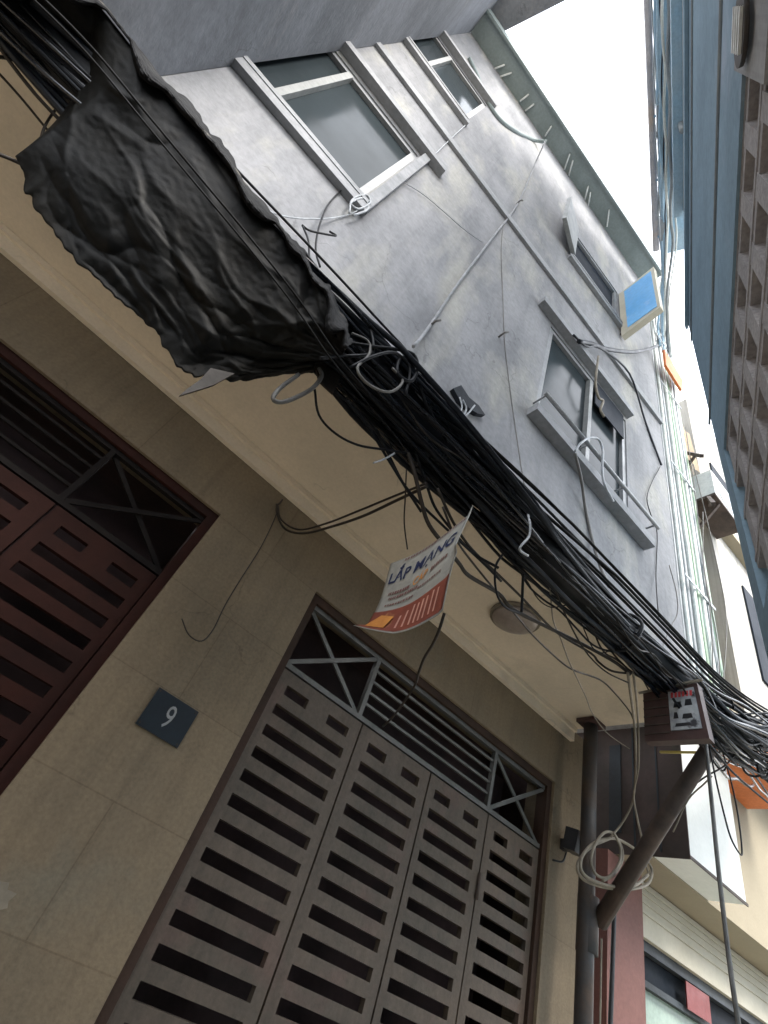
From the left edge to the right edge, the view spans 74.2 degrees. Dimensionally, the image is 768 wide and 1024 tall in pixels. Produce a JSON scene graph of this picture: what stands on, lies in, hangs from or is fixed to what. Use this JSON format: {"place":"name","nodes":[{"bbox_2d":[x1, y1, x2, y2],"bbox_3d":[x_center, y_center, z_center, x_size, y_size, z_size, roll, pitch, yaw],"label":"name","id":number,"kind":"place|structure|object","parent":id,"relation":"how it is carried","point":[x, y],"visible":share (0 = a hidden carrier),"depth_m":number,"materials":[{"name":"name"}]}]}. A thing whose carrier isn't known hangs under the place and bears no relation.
{"place":"outdoors","nodes":[
{"label":"outdoors","id":0,"kind":"place"},
{"bbox_2d":[470,0,714,437],"label":"sky","id":1,"kind":"structure","parent":0,"point":[588,56],"materials":[{"name":"white"}]},
{"bbox_2d":[577,727,767,1023],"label":"shop house","id":2,"kind":"structure","parent":0,"point":[671,967],"depth_m":3.58,"materials":[{"name":"stone"}]},
{"bbox_2d":[599,938,601,1023],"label":"cord","id":3,"kind":"object","parent":2,"relation":"attached to","point":[600,983],"visible":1,"depth_m":2.85,"materials":[{"name":"red plastic"}]},
{"bbox_2d":[608,914,616,1023],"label":"pipe","id":4,"kind":"object","parent":2,"relation":"attached to","point":[612,975],"visible":0.84,"depth_m":2.93,"materials":[{"name":"black plastic"}]},
{"bbox_2d":[645,990,697,1023],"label":"shop window","id":5,"kind":"structure","parent":2,"relation":"in","point":[658,1011],"depth_m":3.40,"materials":[{"name":"white glass"}]},
{"bbox_2d":[683,0,767,658],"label":"alley building","id":6,"kind":"structure","parent":0,"point":[725,123],"depth_m":1.97,"materials":[{"name":"metal"}]},
{"bbox_2d":[731,0,767,84],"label":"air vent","id":7,"kind":"object","parent":6,"relation":"attached to","point":[749,44],"visible":1,"depth_m":1.32,"materials":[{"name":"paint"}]},
{"label":"ground","id":8,"kind":"structure","parent":0,"visible":0},
{"bbox_2d":[0,9,686,1023],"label":"row house","id":9,"kind":"structure","parent":8,"relation":"on","point":[290,829],"depth_m":2.59,"materials":[{"name":"paint"}]},
{"bbox_2d":[0,882,15,909],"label":"torn sticker","id":10,"kind":"object","parent":9,"relation":"attached to","point":[6,895],"visible":1,"depth_m":1.54,"materials":[{"name":"grey paper"}]},
{"bbox_2d":[135,687,198,747],"bbox_3d":[-0.855,0.814,2.010,0.192,0.151,0.012,43,-46,-18],"label":"house number plate","id":11,"kind":"object","parent":9,"relation":"attached to","point":[167,717],"visible":1,"depth_m":2.00,"materials":[{"name":"metal"}]},
{"bbox_2d":[271,210,357,219],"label":"wire","id":12,"kind":"object","parent":9,"relation":"attached to","point":[314,218],"visible":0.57,"depth_m":2.37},
{"bbox_2d":[315,190,341,267],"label":"wire","id":13,"kind":"object","parent":9,"relation":"attached to","point":[319,225],"visible":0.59,"depth_m":2.33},
{"bbox_2d":[301,224,336,236],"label":"wire","id":14,"kind":"object","parent":13,"relation":"attached to","point":[332,234],"visible":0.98,"depth_m":2.23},
{"bbox_2d":[101,0,565,75],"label":"ceiling","id":15,"kind":"structure","parent":9,"relation":"attached to","point":[168,37],"depth_m":2.68,"materials":[{"name":"grey concrete"}]},
{"bbox_2d":[231,41,447,216],"bbox_3d":[-0.661,-2.890,3.028,2.480,1.580,0.140,43,-46,-18],"label":"window","id":16,"kind":"structure","parent":9,"relation":"in","point":[316,98],"depth_m":3.21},
{"bbox_2d":[348,193,370,216],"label":"wire","id":17,"kind":"object","parent":9,"relation":"attached to","point":[354,199],"visible":1,"depth_m":2.78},
{"bbox_2d":[382,613,445,726],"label":"cable","id":18,"kind":"object","parent":9,"relation":"attached to","point":[422,661],"visible":1,"depth_m":1.78,"materials":[{"name":"black rubber"}]},
{"bbox_2d":[431,319,440,324],"bbox_3d":[0.290,-1.070,2.873,0.033,0.042,0.067,43,-46,-18],"label":"wall hook","id":19,"kind":"object","parent":9,"relation":"attached to","point":[435,321],"depth_m":2.85,"materials":[{"name":"grey metal"}]},
{"bbox_2d":[404,182,482,242],"bbox_3d":[0.427,-2.145,3.644,0.734,0.556,0.006,43,-46,-18],"label":"wire","id":20,"kind":"object","parent":9,"relation":"attached to","point":[442,210],"visible":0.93,"depth_m":3.65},
{"bbox_2d":[436,125,464,152],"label":"wire","id":21,"kind":"object","parent":9,"relation":"attached to","point":[448,141],"visible":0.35,"depth_m":4.32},
{"bbox_2d":[403,30,497,126],"bbox_3d":[0.435,-4.763,5.157,1.750,1.520,0.140,43,-46,-18],"label":"window","id":22,"kind":"structure","parent":9,"relation":"in","point":[430,54],"depth_m":5.40,"materials":[{"name":"grey glass"}]},
{"bbox_2d":[450,385,484,416],"bbox_3d":[0.424,-0.508,2.697,0.254,0.403,0.048,43,-46,-18],"label":"cable clamp","id":23,"kind":"object","parent":9,"relation":"attached to","point":[464,400],"visible":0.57,"depth_m":2.77,"materials":[{"name":"plastic"}]},
{"bbox_2d":[412,141,545,347],"bbox_3d":[1.030,-2.596,4.386,0.138,5.574,0.255,20,-43,6],"label":"cable","id":24,"kind":"object","parent":9,"relation":"attached to","point":[419,339],"visible":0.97,"depth_m":3.48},
{"bbox_2d":[468,57,546,143],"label":"cable","id":25,"kind":"object","parent":9,"relation":"attached to","point":[505,123],"visible":0.81,"depth_m":6.06,"materials":[{"name":"grey plastic"}]},
{"bbox_2d":[501,207,524,484],"bbox_3d":[0.970,-1.517,3.804,0.757,3.802,0.128,35,-44,-11],"label":"wire","id":26,"kind":"object","parent":9,"relation":"attached to","point":[506,360],"visible":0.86,"depth_m":3.34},
{"bbox_2d":[490,601,540,634],"bbox_3d":[0.783,0.655,3.044,0.300,0.064,0.300,43,-46,-18],"label":"ceiling light","id":27,"kind":"object","parent":9,"relation":"attached to","point":[503,618],"visible":0.84,"depth_m":3.01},
{"bbox_2d":[552,826,579,862],"bbox_3d":[1.156,2.080,3.148,0.152,0.216,0.149,43,-46,-18],"label":"wall lamp","id":28,"kind":"object","parent":9,"relation":"attached to","point":[570,841],"visible":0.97,"depth_m":3.14,"materials":[{"name":"black plastic"}]},
{"bbox_2d":[574,453,606,577],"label":"cable","id":29,"kind":"object","parent":9,"relation":"attached to","point":[585,508],"visible":0.77,"depth_m":3.28,"materials":[{"name":"grey rubber"}]},
{"bbox_2d":[562,197,622,329],"bbox_3d":[2.443,-2.921,6.053,0.222,1.070,1.428,-23,-61,39],"label":"window","id":30,"kind":"structure","parent":9,"relation":"in","point":[578,256],"depth_m":5.89,"materials":[{"name":"grey metal"}]},
{"bbox_2d":[527,296,659,549],"bbox_3d":[1.645,-0.767,4.030,1.580,1.640,0.194,43,-46,-18],"label":"window","id":31,"kind":"structure","parent":9,"relation":"in","point":[565,409],"depth_m":4.02,"materials":[{"name":"white metal"}]},
{"bbox_2d":[574,436,613,501],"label":"cable","id":32,"kind":"object","parent":9,"relation":"attached to","point":[602,463],"visible":1,"depth_m":3.40,"materials":[{"name":"white plastic"}]},
{"bbox_2d":[594,355,604,417],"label":"cable","id":33,"kind":"object","parent":9,"relation":"hanging from","point":[596,391],"visible":1,"depth_m":4.23,"materials":[{"name":"grey plastic"}]},
{"bbox_2d":[572,334,661,465],"bbox_3d":[2.259,-1.246,4.848,0.048,0.839,1.589,-26,-62,40],"label":"cable","id":34,"kind":"object","parent":9,"relation":"attached to","point":[632,379],"visible":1,"depth_m":5.00,"materials":[{"name":"rubber"},{"name":"plastic"}]},
{"bbox_2d":[577,339,658,353],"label":"cable","id":35,"kind":"object","parent":9,"relation":"attached to","point":[608,349],"visible":0.95,"depth_m":5.01,"materials":[{"name":"plastic"}]},
{"bbox_2d":[619,267,663,339],"bbox_3d":[3.017,-2.494,6.117,0.076,1.411,0.583,43,-46,-18],"label":"projecting sign","id":36,"kind":"object","parent":9,"relation":"attached to","point":[640,303],"visible":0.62,"depth_m":5.93,"materials":[{"name":"blue plastic"}]},
{"bbox_2d":[575,316,728,732],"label":"side pier","id":37,"kind":"structure","parent":9,"relation":"attached to","point":[695,611],"depth_m":4.56,"materials":[{"name":"white paint"}]},
{"bbox_2d":[0,0,767,797],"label":"cable bundle","id":38,"kind":"object","parent":37,"relation":"attached to","point":[44,52],"visible":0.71,"depth_m":2.03,"materials":[{"name":"rubber"},{"name":"plastic"}]},
{"bbox_2d":[0,73,47,129],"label":"cable","id":39,"kind":"object","parent":38,"relation":"hanging from","point":[22,99],"visible":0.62,"depth_m":1.46,"materials":[{"name":"black rubber"}]},
{"bbox_2d":[0,47,58,118],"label":"cable","id":40,"kind":"object","parent":38,"relation":"hanging from","point":[30,88],"visible":0.59,"depth_m":1.43,"materials":[{"name":"black rubber"}]},
{"bbox_2d":[40,109,55,135],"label":"cable","id":41,"kind":"object","parent":38,"relation":"hanging from","point":[46,123],"visible":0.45,"depth_m":1.46,"materials":[{"name":"black rubber"}]},
{"bbox_2d":[4,0,352,396],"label":"tarp","id":42,"kind":"object","parent":38,"relation":"hanging from","point":[135,221],"visible":0.92,"depth_m":1.45,"materials":[{"name":"plastic"}]},
{"bbox_2d":[0,153,18,164],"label":"cable","id":43,"kind":"object","parent":42,"relation":"attached to","point":[4,156],"visible":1,"depth_m":1.34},
{"bbox_2d":[33,0,364,400],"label":"cable","id":44,"kind":"object","parent":42,"relation":"attached to","point":[173,157],"visible":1,"depth_m":1.39,"materials":[{"name":"black rubber"}]},
{"bbox_2d":[43,0,370,395],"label":"cable","id":45,"kind":"object","parent":42,"relation":"attached to","point":[192,168],"visible":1,"depth_m":1.41,"materials":[{"name":"black rubber"}]},
{"bbox_2d":[271,367,323,403],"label":"cable","id":46,"kind":"object","parent":42,"relation":"hanging from","point":[278,389],"visible":1,"depth_m":1.59,"materials":[{"name":"grey plastic"}]},
{"bbox_2d":[302,226,309,255],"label":"wire","id":47,"kind":"object","parent":38,"relation":"attached to","point":[306,234],"visible":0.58,"depth_m":2.10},
{"bbox_2d":[272,223,363,321],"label":"cable","id":48,"kind":"object","parent":38,"relation":"attached to","point":[277,228],"visible":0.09,"depth_m":1.70,"materials":[{"name":"black rubber"}]},
{"bbox_2d":[237,168,406,349],"bbox_3d":[-0.183,-0.851,1.835,0.057,0.057,2.046,-28,-63,41],"label":"cable","id":49,"kind":"object","parent":38,"relation":"attached to","point":[314,251],"visible":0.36,"depth_m":1.79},
{"bbox_2d":[305,250,374,359],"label":"cable","id":50,"kind":"object","parent":38,"relation":"hanging from","point":[346,355],"visible":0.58,"depth_m":1.69,"materials":[{"name":"black rubber"}]},
{"bbox_2d":[314,389,407,453],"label":"cable","id":51,"kind":"object","parent":38,"relation":"hanging from","point":[343,438],"visible":0.98,"depth_m":1.74,"materials":[{"name":"black rubber"}]},
{"bbox_2d":[351,332,403,392],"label":"cable","id":52,"kind":"object","parent":38,"relation":"hanging from","point":[364,380],"visible":0.98,"depth_m":1.71,"materials":[{"name":"grey plastic"}]},
{"bbox_2d":[334,391,421,512],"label":"cable","id":53,"kind":"object","parent":38,"relation":"hanging from","point":[379,437],"visible":0.66,"depth_m":1.86,"materials":[{"name":"black rubber"}]},
{"bbox_2d":[348,351,411,395],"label":"cable","id":54,"kind":"object","parent":38,"relation":"attached to","point":[404,359],"visible":0.97,"depth_m":1.78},
{"bbox_2d":[373,452,394,463],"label":"wire","id":55,"kind":"object","parent":38,"relation":"attached to","point":[383,458],"visible":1,"depth_m":1.76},
{"bbox_2d":[351,341,448,442],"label":"cable","id":56,"kind":"object","parent":38,"relation":"attached to","point":[400,376],"visible":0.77,"depth_m":1.82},
{"bbox_2d":[403,469,407,549],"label":"wire","id":57,"kind":"object","parent":38,"relation":"hanging from","point":[404,510],"visible":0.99,"depth_m":1.85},
{"bbox_2d":[346,399,501,581],"bbox_3d":[0.162,-0.044,1.890,0.027,0.110,0.937,-27,-63,40],"label":"cable","id":58,"kind":"object","parent":38,"relation":"hanging from","point":[404,484],"visible":0.92,"depth_m":1.83,"materials":[{"name":"black rubber"}]},
{"bbox_2d":[415,453,498,568],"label":"cable","id":59,"kind":"object","parent":38,"relation":"hanging from","point":[437,510],"visible":0.85,"depth_m":1.91,"materials":[{"name":"black rubber"}]},
{"bbox_2d":[425,379,518,495],"bbox_3d":[0.378,-0.276,2.076,0.032,0.164,0.892,-24,-61,39],"label":"cable","id":60,"kind":"object","parent":38,"relation":"attached to","point":[448,420],"visible":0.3,"depth_m":1.95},
{"bbox_2d":[494,554,520,613],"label":"cable","id":61,"kind":"object","parent":38,"relation":"hanging from","point":[496,592],"visible":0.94,"depth_m":1.99,"materials":[{"name":"grey plastic"}]},
{"bbox_2d":[406,452,631,675],"bbox_3d":[0.582,0.354,2.165,0.146,0.291,1.627,-27,-63,41],"label":"cable","id":62,"kind":"object","parent":38,"relation":"hanging from","point":[456,560],"visible":0.85,"depth_m":2.07,"materials":[{"name":"black rubber"}]},
{"bbox_2d":[353,505,472,633],"bbox_3d":[0.107,0.200,1.654,0.075,0.420,0.393,43,-46,-18],"label":"banner","id":63,"kind":"object","parent":62,"relation":"hanging from","point":[413,595],"visible":1,"depth_m":1.63,"materials":[{"name":"plastic"}]},
{"bbox_2d":[520,573,524,612],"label":"cable","id":64,"kind":"object","parent":38,"relation":"hanging from","point":[522,592],"visible":0.99,"depth_m":2.11,"materials":[{"name":"black rubber"}]},
{"bbox_2d":[518,514,530,556],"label":"wire","id":65,"kind":"object","parent":38,"relation":"hanging from","point":[524,541],"visible":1,"depth_m":1.91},
{"bbox_2d":[436,487,631,674],"bbox_3d":[0.654,0.382,2.196,1.434,0.182,0.117,44,-46,-20],"label":"cable","id":66,"kind":"object","parent":38,"relation":"hanging from","point":[510,586],"visible":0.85,"depth_m":2.17,"materials":[{"name":"black rubber"}]},
{"bbox_2d":[442,506,632,719],"bbox_3d":[0.789,0.622,2.488,0.168,0.439,2.081,-18,-57,36],"label":"cable","id":67,"kind":"object","parent":38,"relation":"hanging from","point":[485,578],"visible":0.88,"depth_m":2.53,"materials":[{"name":"black rubber"}]},
{"bbox_2d":[549,588,629,748],"bbox_3d":[1.191,0.986,2.927,0.100,0.339,2.219,-8,-52,30],"label":"wire","id":68,"kind":"object","parent":38,"relation":"attached to","point":[575,674],"visible":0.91,"depth_m":2.72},
{"bbox_2d":[555,592,628,682],"bbox_3d":[0.921,0.579,2.319,0.080,0.092,0.674,-25,-62,40],"label":"wire","id":69,"kind":"object","parent":38,"relation":"hanging from","point":[591,658],"visible":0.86,"depth_m":2.35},
{"bbox_2d":[610,672,636,837],"bbox_3d":[1.339,1.325,2.751,0.147,0.487,1.300,3,-47,22],"label":"cord","id":70,"kind":"object","parent":38,"relation":"hanging from","point":[635,750],"visible":0.88,"depth_m":2.96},
{"bbox_2d":[632,672,649,875],"bbox_3d":[1.406,1.451,2.833,0.071,0.552,1.545,-3,-50,27],"label":"cord","id":71,"kind":"object","parent":38,"relation":"hanging from","point":[638,739],"visible":0.87,"depth_m":3.00,"materials":[{"name":"grey plastic"}]},
{"bbox_2d":[659,751,695,753],"bbox_3d":[1.834,1.483,3.131,0.012,0.080,0.316,30,-43,-6],"label":"plastic strip","id":72,"kind":"object","parent":38,"relation":"attached to","point":[682,752],"visible":0.64,"depth_m":3.14,"materials":[{"name":"yellow plastic"}]},
{"bbox_2d":[698,754,734,782],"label":"cable","id":73,"kind":"object","parent":38,"relation":"hanging from","point":[720,768],"visible":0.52,"depth_m":2.73,"materials":[{"name":"black rubber"}]},
{"bbox_2d":[704,744,740,1023],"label":"cable","id":74,"kind":"object","parent":38,"relation":"hanging from","point":[725,926],"visible":0.78,"depth_m":2.02,"materials":[{"name":"black rubber"}]},
{"bbox_2d":[709,746,742,855],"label":"cable","id":75,"kind":"object","parent":38,"relation":"hanging from","point":[740,854],"visible":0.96,"depth_m":2.48,"materials":[{"name":"black rubber"}]},
{"bbox_2d":[699,693,767,778],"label":"cable tangle","id":76,"kind":"object","parent":38,"relation":"hanging from","point":[752,759],"visible":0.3,"depth_m":2.75,"materials":[{"name":"black rubber"}]},
{"bbox_2d":[714,735,765,776],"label":"cable","id":77,"kind":"object","parent":38,"relation":"hanging from","point":[736,761],"visible":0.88,"depth_m":2.70,"materials":[{"name":"black rubber"}]},
{"bbox_2d":[682,425,699,473],"bbox_3d":[3.687,-0.916,6.273,0.540,0.850,0.070,43,-46,-18],"label":"awning","id":78,"kind":"object","parent":37,"relation":"attached to","point":[694,462],"visible":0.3,"depth_m":6.28,"materials":[{"name":"fabric"}]},
{"bbox_2d":[685,426,713,692],"bbox_3d":[2.900,0.110,4.722,0.314,3.647,0.009,43,-46,-18],"label":"wire","id":79,"kind":"object","parent":37,"relation":"attached to","point":[702,558],"visible":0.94,"depth_m":4.41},
{"bbox_2d":[693,464,726,686],"bbox_3d":[2.934,0.423,4.578,0.367,2.877,0.009,43,-46,-18],"label":"wire","id":80,"kind":"object","parent":37,"relation":"attached to","point":[719,577],"visible":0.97,"depth_m":4.54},
{"bbox_2d":[702,512,719,673],"bbox_3d":[2.764,0.616,4.303,0.267,2.096,0.009,43,-46,-18],"label":"wire","id":81,"kind":"object","parent":37,"relation":"attached to","point":[709,598],"visible":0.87,"depth_m":4.08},
{"bbox_2d":[646,466,660,616],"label":"wire","id":82,"kind":"object","parent":9,"relation":"attached to","point":[656,545],"visible":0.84,"depth_m":3.88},
{"bbox_2d":[662,565,677,646],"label":"wire","id":83,"kind":"object","parent":9,"relation":"attached to","point":[677,601],"visible":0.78,"depth_m":3.60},
{"bbox_3d":[-0.567,-0.051,2.761,0.010,0.035,0.040,43,-46,-18],"label":"wall hook","id":84,"kind":"object","parent":9,"relation":"attached to","visible":0},
{"bbox_2d":[181,505,278,641],"bbox_3d":[-0.700,0.245,2.455,0.146,0.866,0.037,43,-46,-18],"label":"wire","id":85,"kind":"object","parent":84,"relation":"hanging from","point":[233,590],"visible":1,"depth_m":2.35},
{"bbox_2d":[276,485,427,534],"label":"cable","id":86,"kind":"object","parent":84,"relation":"hanging from","point":[361,516],"visible":0.96,"depth_m":2.21,"materials":[{"name":"black rubber"}]},
{"bbox_2d":[278,482,427,530],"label":"cable","id":87,"kind":"object","parent":84,"relation":"hanging from","point":[376,503],"visible":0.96,"depth_m":2.18,"materials":[{"name":"black rubber"}]},
{"bbox_2d":[573,716,715,1023],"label":"utility pole","id":88,"kind":"object","parent":8,"relation":"on","point":[594,915],"visible":0.91,"depth_m":2.74,"materials":[{"name":"metal"}]},
{"bbox_2d":[575,830,652,890],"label":"coiled cable","id":89,"kind":"object","parent":88,"relation":"hanging from","point":[590,880],"visible":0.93,"depth_m":2.83,"materials":[{"name":"grey plastic"}]},
{"bbox_2d":[638,678,714,746],"bbox_3d":[1.400,0.971,2.447,0.064,0.289,0.313,43,-46,-18],"label":"sign box","id":90,"kind":"object","parent":88,"relation":"on","point":[667,722],"visible":0.95,"depth_m":2.41,"materials":[{"name":"red metal"}]},
{"bbox_2d":[672,698,767,803],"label":"cable","id":91,"kind":"object","parent":90,"relation":"attached to","point":[723,761],"visible":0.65,"depth_m":2.53,"materials":[{"name":"black rubber"}]},
{"bbox_2d":[672,775,712,831],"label":"cable","id":92,"kind":"object","parent":88,"relation":"attached to","point":[692,794],"visible":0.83,"depth_m":2.64,"materials":[{"name":"rubber"}]},
{"bbox_2d":[643,0,683,383],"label":"tall building","id":93,"kind":"structure","parent":8,"relation":"on","point":[663,27],"depth_m":6.26,"materials":[{"name":"glass"}]},
{"bbox_2d":[662,349,682,390],"bbox_3d":[3.680,-1.783,6.457,0.450,0.562,0.030,43,-46,-18],"label":"hanging sign","id":94,"kind":"object","parent":93,"relation":"attached to","point":[672,371],"visible":1,"depth_m":6.38,"materials":[{"name":"plastic"}]},
{"bbox_2d":[679,399,767,762],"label":"house","id":95,"kind":"structure","parent":8,"relation":"on","point":[746,668],"depth_m":5.40,"materials":[{"name":"white paint"}]},
{"bbox_2d":[687,451,703,465],"bbox_3d":[3.466,-0.653,5.705,0.035,1.015,0.699,2,-47,23],"label":"iron bracket","id":96,"kind":"object","parent":95,"relation":"attached to","point":[694,455],"visible":0.64,"depth_m":5.55,"materials":[{"name":"brown metal"}]},
{"bbox_2d":[706,496,715,506],"bbox_3d":[3.476,-0.150,5.430,0.035,1.352,1.032,-8,-52,30],"label":"iron bracket","id":97,"kind":"object","parent":95,"relation":"attached to","point":[711,502],"visible":0.64,"depth_m":5.00,"materials":[{"name":"grey metal"}]},
{"bbox_2d":[691,470,737,538],"bbox_3d":[3.710,-0.008,5.699,0.620,0.760,0.281,43,-46,-18],"label":"air conditioner","id":98,"kind":"object","parent":95,"relation":"attached to","point":[720,519],"visible":0.76,"depth_m":5.64,"materials":[{"name":"white metal"}]},
{"bbox_2d":[709,462,727,491],"bbox_3d":[4.661,-0.236,6.949,0.600,0.800,0.019,43,-46,-18],"label":"window","id":99,"kind":"structure","parent":95,"relation":"in","point":[712,468],"depth_m":7.10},
{"bbox_2d":[712,745,767,808],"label":"awning","id":100,"kind":"object","parent":95,"relation":"attached to","point":[746,797],"visible":0.03,"depth_m":4.31,"materials":[{"name":"orange fabric"}]},
{"bbox_2d":[741,585,767,685],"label":"window","id":101,"kind":"structure","parent":95,"relation":"in","point":[761,654],"depth_m":5.37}
]}

